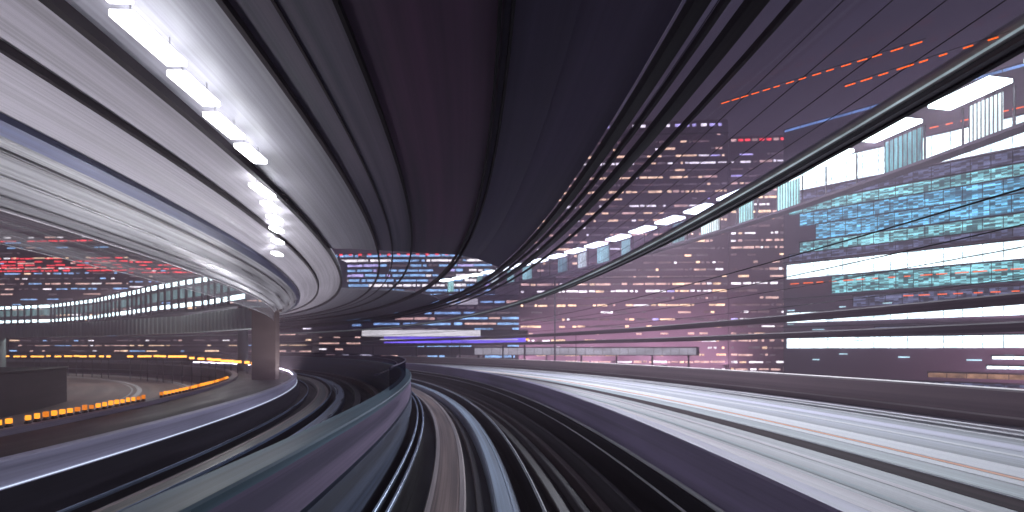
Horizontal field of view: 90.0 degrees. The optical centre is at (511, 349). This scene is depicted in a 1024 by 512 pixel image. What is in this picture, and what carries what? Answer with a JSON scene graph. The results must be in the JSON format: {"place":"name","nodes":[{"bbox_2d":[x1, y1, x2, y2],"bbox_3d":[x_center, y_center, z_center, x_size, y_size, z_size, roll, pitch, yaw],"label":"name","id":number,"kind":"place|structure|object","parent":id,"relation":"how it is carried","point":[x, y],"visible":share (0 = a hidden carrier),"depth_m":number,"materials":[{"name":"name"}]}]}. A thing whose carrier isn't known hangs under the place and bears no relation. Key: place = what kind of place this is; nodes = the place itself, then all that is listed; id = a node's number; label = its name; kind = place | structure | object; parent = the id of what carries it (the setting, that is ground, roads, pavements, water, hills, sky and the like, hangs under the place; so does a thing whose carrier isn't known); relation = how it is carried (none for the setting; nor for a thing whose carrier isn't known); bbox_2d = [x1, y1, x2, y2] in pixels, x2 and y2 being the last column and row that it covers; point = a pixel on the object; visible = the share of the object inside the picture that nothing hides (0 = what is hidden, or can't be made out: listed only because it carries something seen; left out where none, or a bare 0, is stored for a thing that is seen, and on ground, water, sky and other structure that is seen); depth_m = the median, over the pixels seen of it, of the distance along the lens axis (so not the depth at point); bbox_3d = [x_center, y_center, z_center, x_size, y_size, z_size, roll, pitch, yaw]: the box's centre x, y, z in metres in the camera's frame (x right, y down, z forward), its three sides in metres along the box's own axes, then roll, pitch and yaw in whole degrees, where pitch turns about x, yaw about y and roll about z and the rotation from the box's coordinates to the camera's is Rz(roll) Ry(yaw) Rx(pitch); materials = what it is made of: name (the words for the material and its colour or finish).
{"place":"outdoors","nodes":[
{"label":"outdoors","id":0,"kind":"place"},
{"bbox_2d":[0,231,127,375],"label":"city block","id":1,"kind":"structure","parent":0,"point":[28,277],"depth_m":173.32,"materials":[{"name":"concrete"}]},
{"bbox_2d":[0,236,127,350],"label":"small window","id":2,"kind":"structure","parent":1,"relation":"in","point":[55,241],"depth_m":173.34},
{"bbox_2d":[0,373,202,426],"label":"ramp road","id":3,"kind":"structure","parent":0,"point":[85,391],"depth_m":49.75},
{"bbox_2d":[0,366,68,417],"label":"retaining block","id":4,"kind":"structure","parent":3,"relation":"on","point":[25,389],"depth_m":33.16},
{"bbox_2d":[67,376,141,406],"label":"ramp marking","id":5,"kind":"object","parent":3,"relation":"on","point":[139,391],"visible":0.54,"depth_m":53.58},
{"bbox_2d":[0,362,290,457],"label":"side deck","id":6,"kind":"structure","parent":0,"point":[243,384],"depth_m":19.90,"materials":[{"name":"concrete"}]},
{"bbox_2d":[0,361,237,436],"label":"barrier","id":7,"kind":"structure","parent":6,"relation":"on","point":[17,428],"depth_m":19.08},
{"bbox_2d":[128,251,236,383],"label":"city block","id":8,"kind":"structure","parent":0,"point":[146,267],"depth_m":167.63,"materials":[{"name":"concrete"}]},
{"bbox_2d":[129,260,236,351],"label":"small window","id":9,"kind":"structure","parent":8,"relation":"in","point":[131,261],"depth_m":167.72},
{"bbox_2d":[67,369,592,511],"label":"guideway deck","id":10,"kind":"structure","parent":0,"point":[417,502],"depth_m":14.30,"materials":[{"name":"concrete"}]},
{"bbox_2d":[0,359,298,511],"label":"track parapet","id":11,"kind":"structure","parent":10,"relation":"on","point":[56,478],"depth_m":11.70,"materials":[{"name":"concrete"}]},
{"bbox_2d":[57,380,307,511],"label":"conductor rail","id":12,"kind":"object","parent":10,"relation":"on","point":[103,499],"visible":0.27,"depth_m":12.07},
{"bbox_2d":[6,351,411,511],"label":"barrier","id":13,"kind":"object","parent":10,"relation":"on","point":[349,460],"visible":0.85,"depth_m":6.57,"materials":[{"name":"concrete"}]},
{"bbox_2d":[92,375,328,511],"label":"running beam","id":14,"kind":"structure","parent":10,"relation":"on","point":[321,397],"depth_m":13.33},
{"bbox_2d":[116,373,330,511],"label":"conductor rail","id":15,"kind":"object","parent":10,"relation":"on","point":[292,429],"visible":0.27,"depth_m":15.38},
{"bbox_2d":[290,373,344,436],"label":"running beam","id":16,"kind":"structure","parent":10,"relation":"on","point":[334,408],"depth_m":24.52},
{"bbox_2d":[294,371,360,406],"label":"cable trough","id":17,"kind":"object","parent":10,"relation":"on","point":[353,390],"visible":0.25,"depth_m":40.64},
{"bbox_2d":[285,368,378,396],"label":"cable trough","id":18,"kind":"object","parent":10,"relation":"on","point":[372,391],"visible":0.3,"depth_m":45.46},
{"bbox_2d":[372,396,417,511],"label":"conductor rail","id":19,"kind":"object","parent":10,"relation":"on","point":[384,501],"visible":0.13,"depth_m":10.34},
{"bbox_2d":[385,392,423,511],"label":"conductor rail","id":20,"kind":"object","parent":10,"relation":"on","point":[400,500],"visible":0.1,"depth_m":10.27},
{"bbox_2d":[411,387,465,511],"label":"running beam","id":21,"kind":"structure","parent":10,"relation":"on","point":[447,491],"depth_m":12.02,"materials":[{"name":"concrete"}]},
{"bbox_2d":[421,391,483,511],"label":"cable trough","id":22,"kind":"object","parent":10,"relation":"on","point":[478,496],"visible":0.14,"depth_m":13.21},
{"bbox_2d":[411,382,520,511],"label":"running beam","id":23,"kind":"structure","parent":10,"relation":"on","point":[502,493],"depth_m":12.90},
{"bbox_2d":[411,378,546,511],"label":"conductor rail","id":24,"kind":"object","parent":10,"relation":"on","point":[515,463],"visible":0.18,"depth_m":14.31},
{"bbox_2d":[428,382,611,511],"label":"cable trough","id":25,"kind":"object","parent":10,"relation":"on","point":[592,499],"visible":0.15,"depth_m":13.00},
{"bbox_2d":[452,391,589,511],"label":"cable trough","id":26,"kind":"object","parent":10,"relation":"on","point":[576,503],"visible":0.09,"depth_m":12.96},
{"bbox_2d":[478,407,569,511],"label":"cable trough","id":27,"kind":"object","parent":10,"relation":"on","point":[552,496],"visible":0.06,"depth_m":11.92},
{"bbox_2d":[411,376,641,511],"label":"cable trough","id":28,"kind":"object","parent":10,"relation":"on","point":[610,495],"visible":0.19,"depth_m":12.86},
{"bbox_2d":[379,361,870,511],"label":"track parapet","id":29,"kind":"structure","parent":10,"relation":"on","point":[643,464],"depth_m":9.32,"materials":[{"name":"concrete"}]},
{"bbox_2d":[335,253,498,328],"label":"distant block","id":30,"kind":"structure","parent":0,"point":[424,269],"depth_m":247.48,"materials":[{"name":"concrete"}]},
{"bbox_2d":[339,253,494,325],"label":"small window","id":31,"kind":"structure","parent":30,"relation":"in","point":[341,255],"depth_m":247.39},
{"bbox_2d":[372,295,518,358],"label":"distant block","id":32,"kind":"structure","parent":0,"point":[509,316],"depth_m":187.85,"materials":[{"name":"concrete"}]},
{"bbox_2d":[447,299,477,304],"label":"window","id":33,"kind":"structure","parent":32,"relation":"in","point":[474,301],"depth_m":187.83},
{"bbox_2d":[485,355,514,357],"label":"window","id":34,"kind":"structure","parent":32,"relation":"in","point":[486,356],"depth_m":187.19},
{"bbox_2d":[0,0,1023,294],"label":"sky","id":35,"kind":"structure","parent":0,"point":[898,16],"materials":[{"name":"purple"}]},
{"bbox_2d":[518,119,728,369],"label":"office tower","id":36,"kind":"structure","parent":0,"point":[697,261],"depth_m":148.10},
{"bbox_2d":[521,123,726,368],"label":"small window","id":37,"kind":"structure","parent":36,"relation":"in","point":[702,124],"depth_m":148.15,"materials":[{"name":"glass"}]},
{"bbox_2d":[400,362,1023,500],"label":"road","id":38,"kind":"structure","parent":0,"point":[1010,460],"depth_m":14.12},
{"bbox_2d":[9,292,1023,356],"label":"barrier railing","id":39,"kind":"object","parent":38,"relation":"on","point":[1008,299],"visible":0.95,"depth_m":23.70,"materials":[{"name":"metal"}]},
{"bbox_2d":[128,354,1023,426],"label":"road wall","id":40,"kind":"structure","parent":38,"relation":"on","point":[1000,405],"depth_m":21.01,"materials":[{"name":"concrete"}]},
{"bbox_2d":[399,362,1023,435],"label":"road marking","id":41,"kind":"object","parent":38,"relation":"on","point":[982,426],"visible":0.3,"depth_m":18.12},
{"bbox_2d":[429,364,1023,440],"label":"road marking","id":42,"kind":"object","parent":38,"relation":"on","point":[826,409],"visible":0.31,"depth_m":16.71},
{"bbox_2d":[436,365,1023,451],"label":"road marking","id":43,"kind":"object","parent":38,"relation":"on","point":[960,438],"visible":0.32,"depth_m":15.06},
{"bbox_2d":[445,366,1023,457],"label":"road marking","id":44,"kind":"object","parent":38,"relation":"on","point":[1000,452],"visible":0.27,"depth_m":14.08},
{"bbox_2d":[462,368,1023,478],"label":"road marking","id":45,"kind":"object","parent":38,"relation":"on","point":[984,464],"visible":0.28,"depth_m":12.16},
{"bbox_2d":[476,370,1023,480],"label":"road marking","id":46,"kind":"object","parent":38,"relation":"on","point":[992,472],"visible":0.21,"depth_m":11.51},
{"bbox_2d":[482,371,1023,485],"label":"road marking","id":47,"kind":"object","parent":38,"relation":"on","point":[988,475],"visible":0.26,"depth_m":11.15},
{"bbox_2d":[488,372,1023,498],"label":"road marking","id":48,"kind":"object","parent":38,"relation":"on","point":[1014,491],"visible":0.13,"depth_m":10.29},
{"bbox_2d":[728,135,783,372],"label":"office tower","id":49,"kind":"structure","parent":0,"point":[756,244],"depth_m":146.37,"materials":[{"name":"concrete"}]},
{"bbox_2d":[731,153,783,369],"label":"small window","id":50,"kind":"structure","parent":49,"relation":"in","point":[732,347],"depth_m":146.16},
{"bbox_2d":[509,376,1017,511],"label":"pavement","id":51,"kind":"structure","parent":0,"point":[914,499],"depth_m":8.65,"materials":[{"name":"concrete"}]},
{"bbox_2d":[563,390,928,511],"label":"pavement strip","id":52,"kind":"object","parent":51,"relation":"on","point":[895,501],"visible":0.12,"depth_m":8.55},
{"bbox_2d":[600,402,903,511],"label":"pavement strip","id":53,"kind":"object","parent":51,"relation":"on","point":[866,503],"visible":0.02,"depth_m":7.89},
{"bbox_2d":[493,373,1023,511],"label":"pavement strip","id":54,"kind":"object","parent":51,"relation":"on","point":[992,498],"visible":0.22,"depth_m":9.01,"materials":[{"name":"concrete"}]},
{"bbox_2d":[784,62,1023,161],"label":"dark block","id":55,"kind":"structure","parent":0,"point":[930,117],"depth_m":82.05,"materials":[{"name":"concrete"}]},
{"label":"ground","id":56,"kind":"structure","parent":0,"visible":0},
{"bbox_2d":[0,306,253,366],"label":"viaduct","id":57,"kind":"object","parent":56,"relation":"on","point":[231,319],"visible":0.99,"depth_m":66.10,"materials":[{"name":"concrete"}]},
{"bbox_2d":[0,276,268,370],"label":"lit bridge","id":58,"kind":"structure","parent":56,"relation":"on","point":[150,294],"depth_m":70.63,"materials":[{"name":"metal"}]},
{"bbox_2d":[237,258,346,354],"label":"city block","id":59,"kind":"structure","parent":56,"relation":"on","point":[302,337],"depth_m":159.42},
{"bbox_2d":[319,329,415,355],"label":"distant block","id":60,"kind":"structure","parent":56,"relation":"on","point":[338,336],"depth_m":163.87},
{"bbox_2d":[360,330,528,359],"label":"elevated bridge","id":61,"kind":"structure","parent":56,"relation":"on","point":[387,334],"depth_m":129.88,"materials":[{"name":"purple metal"}]},
{"bbox_2d":[0,0,1023,379],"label":"canopy","id":62,"kind":"object","parent":56,"relation":"on","point":[466,128],"visible":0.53,"depth_m":9.29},
{"bbox_2d":[106,0,133,3],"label":"ceiling lamp","id":63,"kind":"object","parent":62,"relation":"hanging from","point":[121,1],"visible":1,"depth_m":5.92,"materials":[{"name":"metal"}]},
{"bbox_2d":[109,4,186,65],"bbox_3d":[-4.729,-4.165,6.707,0.270,0.310,1.095,0,0,-2],"label":"ceiling lamp","id":64,"kind":"object","parent":62,"relation":"hanging from","point":[140,30],"visible":1,"depth_m":6.58,"materials":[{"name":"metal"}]},
{"bbox_2d":[167,66,219,106],"bbox_3d":[-4.941,-4.165,7.981,0.270,0.310,0.951,0,0,-2],"label":"ceiling lamp","id":65,"kind":"object","parent":62,"relation":"hanging from","point":[189,84],"visible":0.91,"depth_m":7.87,"materials":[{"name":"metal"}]},
{"bbox_2d":[203,107,244,138],"bbox_3d":[-5.211,-4.165,9.293,0.270,0.310,0.951,0,0,-3],"label":"ceiling lamp","id":66,"kind":"object","parent":62,"relation":"hanging from","point":[223,124],"visible":0.91,"depth_m":9.17,"materials":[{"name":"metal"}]},
{"bbox_2d":[234,139,266,163],"bbox_3d":[-5.404,-4.165,10.615,0.270,0.310,0.897,0,0,-3],"label":"ceiling lamp","id":67,"kind":"object","parent":62,"relation":"hanging from","point":[249,152],"visible":0.98,"depth_m":10.48,"materials":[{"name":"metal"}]},
{"bbox_2d":[248,179,275,197],"bbox_3d":[-6.369,-4.165,13.076,0.270,0.310,0.987,0,0,-4],"label":"ceiling lamp","id":68,"kind":"object","parent":62,"relation":"hanging from","point":[261,189],"visible":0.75,"depth_m":12.93,"materials":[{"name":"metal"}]},
{"bbox_2d":[260,198,279,210],"bbox_3d":[-6.832,-4.165,14.475,0.270,0.310,0.718,0,0,-4],"label":"ceiling lamp","id":69,"kind":"object","parent":62,"relation":"hanging from","point":[269,205],"visible":0.84,"depth_m":14.36,"materials":[{"name":"metal"}]},
{"bbox_2d":[266,212,282,222],"bbox_3d":[-7.353,-4.165,15.874,0.270,0.310,0.628,0,0,-4],"label":"ceiling lamp","id":70,"kind":"object","parent":62,"relation":"hanging from","point":[273,217],"visible":0.91,"depth_m":15.74,"materials":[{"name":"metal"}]},
{"bbox_2d":[213,224,1023,339],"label":"overhead cable","id":71,"kind":"object","parent":62,"relation":"hanging from","point":[787,276],"visible":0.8,"depth_m":12.51,"materials":[{"name":"black metal"}]},
{"bbox_2d":[227,187,1023,339],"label":"cable","id":72,"kind":"object","parent":62,"relation":"hanging from","point":[1002,194],"visible":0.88,"depth_m":9.14,"materials":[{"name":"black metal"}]},
{"bbox_2d":[250,246,1023,338],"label":"overhead cable","id":73,"kind":"object","parent":62,"relation":"hanging from","point":[789,288],"visible":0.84,"depth_m":16.63,"materials":[{"name":"black metal"}]},
{"bbox_2d":[284,277,1023,340],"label":"overhead cable","id":74,"kind":"object","parent":62,"relation":"hanging from","point":[779,307],"visible":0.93,"depth_m":19.14,"materials":[{"name":"black metal"}]},
{"bbox_2d":[720,38,925,103],"bbox_3d":[3.238,-3.018,5.676,0.008,0.456,2.329,0,0,-25],"label":"light string","id":75,"kind":"object","parent":62,"relation":"hanging from","point":[827,70],"visible":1,"depth_m":5.41,"materials":[{"name":"orange metal"}]},
{"bbox_2d":[845,31,1008,86],"bbox_3d":[3.850,-2.741,4.890,0.009,0.243,1.420,0,0,-22],"label":"light string","id":76,"kind":"object","parent":62,"relation":"hanging from","point":[921,61],"visible":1,"depth_m":4.86,"materials":[{"name":"orange metal"}]},
{"bbox_2d":[371,347,698,366],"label":"arcade","id":77,"kind":"object","parent":56,"relation":"on","point":[616,351],"visible":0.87,"depth_m":132.64,"materials":[{"name":"black metal"}]},
{"bbox_2d":[361,122,1023,360],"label":"footbridge","id":78,"kind":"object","parent":56,"relation":"on","point":[1005,133],"visible":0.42,"depth_m":30.60,"materials":[{"name":"metal"}]},
{"bbox_2d":[440,279,453,292],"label":"lit shelter","id":79,"kind":"object","parent":78,"relation":"on","point":[450,286],"visible":0.96,"depth_m":88.40,"materials":[{"name":"teal metal"}]},
{"bbox_2d":[514,263,532,279],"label":"lit shelter","id":80,"kind":"object","parent":78,"relation":"on","point":[528,274],"visible":0.73,"depth_m":72.35,"materials":[{"name":"glass"}]},
{"bbox_2d":[547,253,568,272],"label":"lit shelter","id":81,"kind":"object","parent":78,"relation":"on","point":[562,265],"visible":0.88,"depth_m":65.53,"materials":[{"name":"blue metal"}]},
{"bbox_2d":[564,248,588,268],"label":"lit shelter","id":82,"kind":"object","parent":78,"relation":"on","point":[581,257],"visible":0.94,"depth_m":61.95,"materials":[{"name":"glass"}]},
{"bbox_2d":[584,241,609,263],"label":"lit shelter","id":83,"kind":"object","parent":78,"relation":"on","point":[603,254],"visible":0.83,"depth_m":58.35,"materials":[{"name":"blue metal"}]},
{"bbox_2d":[606,234,633,255],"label":"lit shelter","id":84,"kind":"object","parent":78,"relation":"on","point":[624,243],"visible":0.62,"depth_m":54.77,"materials":[{"name":"blue metal"}]},
{"bbox_2d":[629,225,658,242],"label":"lit shelter","id":85,"kind":"object","parent":78,"relation":"on","point":[643,229],"visible":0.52,"depth_m":50.38,"materials":[{"name":"white metal"}]},
{"bbox_2d":[655,215,687,243],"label":"lit shelter","id":86,"kind":"object","parent":78,"relation":"on","point":[665,220],"visible":0.53,"depth_m":47.15,"materials":[{"name":"white metal"}]},
{"bbox_2d":[683,203,720,234],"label":"lit shelter","id":87,"kind":"object","parent":78,"relation":"on","point":[715,225],"visible":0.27,"depth_m":43.27,"materials":[{"name":"white metal"}]},
{"bbox_2d":[716,190,758,223],"bbox_3d":[17.464,-10.785,39.567,1.795,2.330,2.700,0,0,-18],"label":"lit shelter","id":88,"kind":"object","parent":78,"relation":"on","point":[745,212],"visible":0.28,"depth_m":39.72,"materials":[{"name":"glass"}]},
{"bbox_2d":[777,176,802,210],"bbox_3d":[18.650,-10.785,35.690,1.795,2.330,2.700,0,0,-16],"label":"lit shelter","id":89,"kind":"object","parent":78,"relation":"on","point":[788,194],"visible":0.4,"depth_m":35.78,"materials":[{"name":"glass"}]},
{"bbox_2d":[816,149,857,193],"bbox_3d":[19.712,-10.785,31.778,1.795,2.330,2.700,0,0,-14],"label":"lit shelter","id":90,"kind":"object","parent":78,"relation":"on","point":[845,153],"visible":0.52,"depth_m":31.14,"materials":[{"name":"white metal"}]},
{"bbox_2d":[862,117,925,172],"bbox_3d":[20.651,-10.785,27.834,1.795,2.330,2.700,0,0,-12],"label":"lit shelter","id":91,"kind":"object","parent":78,"relation":"on","point":[903,150],"visible":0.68,"depth_m":27.80,"materials":[{"name":"white metal"}]},
{"bbox_2d":[928,76,1015,144],"bbox_3d":[21.466,-10.785,23.863,1.795,2.330,2.700,0,0,-11],"label":"lit shelter","id":92,"kind":"object","parent":78,"relation":"on","point":[985,116],"visible":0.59,"depth_m":23.80,"materials":[{"name":"white metal"}]},
{"bbox_2d":[782,104,1023,388],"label":"glass office","id":93,"kind":"structure","parent":56,"relation":"on","point":[988,359],"depth_m":51.37,"materials":[{"name":"purple glass"}]},
{"bbox_2d":[786,239,1023,278],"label":"ribbon window","id":94,"kind":"structure","parent":93,"relation":"in","point":[924,256],"depth_m":51.43,"materials":[{"name":"white glass"}]},
{"bbox_2d":[786,304,1023,322],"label":"ribbon window","id":95,"kind":"structure","parent":93,"relation":"in","point":[1011,309],"depth_m":49.59,"materials":[{"name":"white glass"}]},
{"bbox_2d":[786,333,1023,347],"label":"ribbon window","id":96,"kind":"structure","parent":93,"relation":"in","point":[959,340],"depth_m":51.20,"materials":[{"name":"white glass"}]},
{"bbox_2d":[788,226,1023,261],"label":"ribbon window","id":97,"kind":"structure","parent":93,"relation":"in","point":[1016,231],"depth_m":51.67,"materials":[{"name":"glass"}]},
{"bbox_2d":[789,115,1023,189],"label":"ribbon window","id":98,"kind":"structure","parent":93,"relation":"in","point":[871,162],"depth_m":53.66,"materials":[{"name":"white glass"}]},
{"bbox_2d":[789,161,1023,214],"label":"ribbon window","id":99,"kind":"structure","parent":93,"relation":"in","point":[1014,169],"depth_m":50.76,"materials":[{"name":"teal glass"}]},
{"bbox_2d":[792,268,1023,283],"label":"light string","id":100,"kind":"object","parent":93,"relation":"attached to","point":[920,275],"visible":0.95,"depth_m":50.15,"materials":[{"name":"orange metal"}]},
{"bbox_2d":[799,175,1023,226],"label":"ribbon window","id":101,"kind":"structure","parent":93,"relation":"in","point":[990,188],"depth_m":51.26,"materials":[{"name":"blue glass"}]},
{"bbox_2d":[799,212,1023,252],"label":"ribbon window","id":102,"kind":"structure","parent":93,"relation":"in","point":[1012,219],"depth_m":50.93,"materials":[{"name":"teal glass"}]},
{"bbox_2d":[800,147,1023,201],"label":"ribbon window","id":103,"kind":"structure","parent":93,"relation":"in","point":[1015,155],"depth_m":49.80,"materials":[{"name":"glass"}]},
{"bbox_2d":[874,324,951,327],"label":"ribbon window","id":104,"kind":"structure","parent":93,"relation":"in","point":[940,324],"depth_m":51.92,"materials":[{"name":"glass"}]},
{"bbox_2d":[815,192,1023,238],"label":"ribbon window","id":105,"kind":"structure","parent":93,"relation":"in","point":[1013,202],"depth_m":50.88,"materials":[{"name":"blue glass"}]},
{"bbox_2d":[831,259,1023,292],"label":"ribbon window","id":106,"kind":"structure","parent":93,"relation":"in","point":[883,282],"depth_m":50.38,"materials":[{"name":"teal glass"}]},
{"bbox_2d":[852,285,1023,306],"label":"ribbon window","id":107,"kind":"structure","parent":93,"relation":"in","point":[895,299],"depth_m":50.54,"materials":[{"name":"glass"}]},
{"bbox_2d":[883,379,1023,387],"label":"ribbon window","id":108,"kind":"structure","parent":93,"relation":"in","point":[1003,385],"depth_m":48.04,"materials":[{"name":"glass"}]},
{"bbox_2d":[903,290,1019,295],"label":"light string","id":109,"kind":"object","parent":93,"relation":"attached to","point":[962,293],"visible":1,"depth_m":48.67,"materials":[{"name":"orange metal"}]},
{"bbox_2d":[927,371,1023,379],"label":"ribbon window","id":110,"kind":"structure","parent":93,"relation":"in","point":[1009,376],"depth_m":48.10,"materials":[{"name":"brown glass"}]},
{"bbox_2d":[986,365,1023,368],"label":"ribbon window","id":111,"kind":"structure","parent":93,"relation":"in","point":[987,366],"depth_m":46.72,"materials":[{"name":"white glass"}]},
{"bbox_2d":[991,355,1023,358],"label":"ribbon window","id":112,"kind":"structure","parent":93,"relation":"in","point":[993,356],"depth_m":46.61,"materials":[{"name":"white glass"}]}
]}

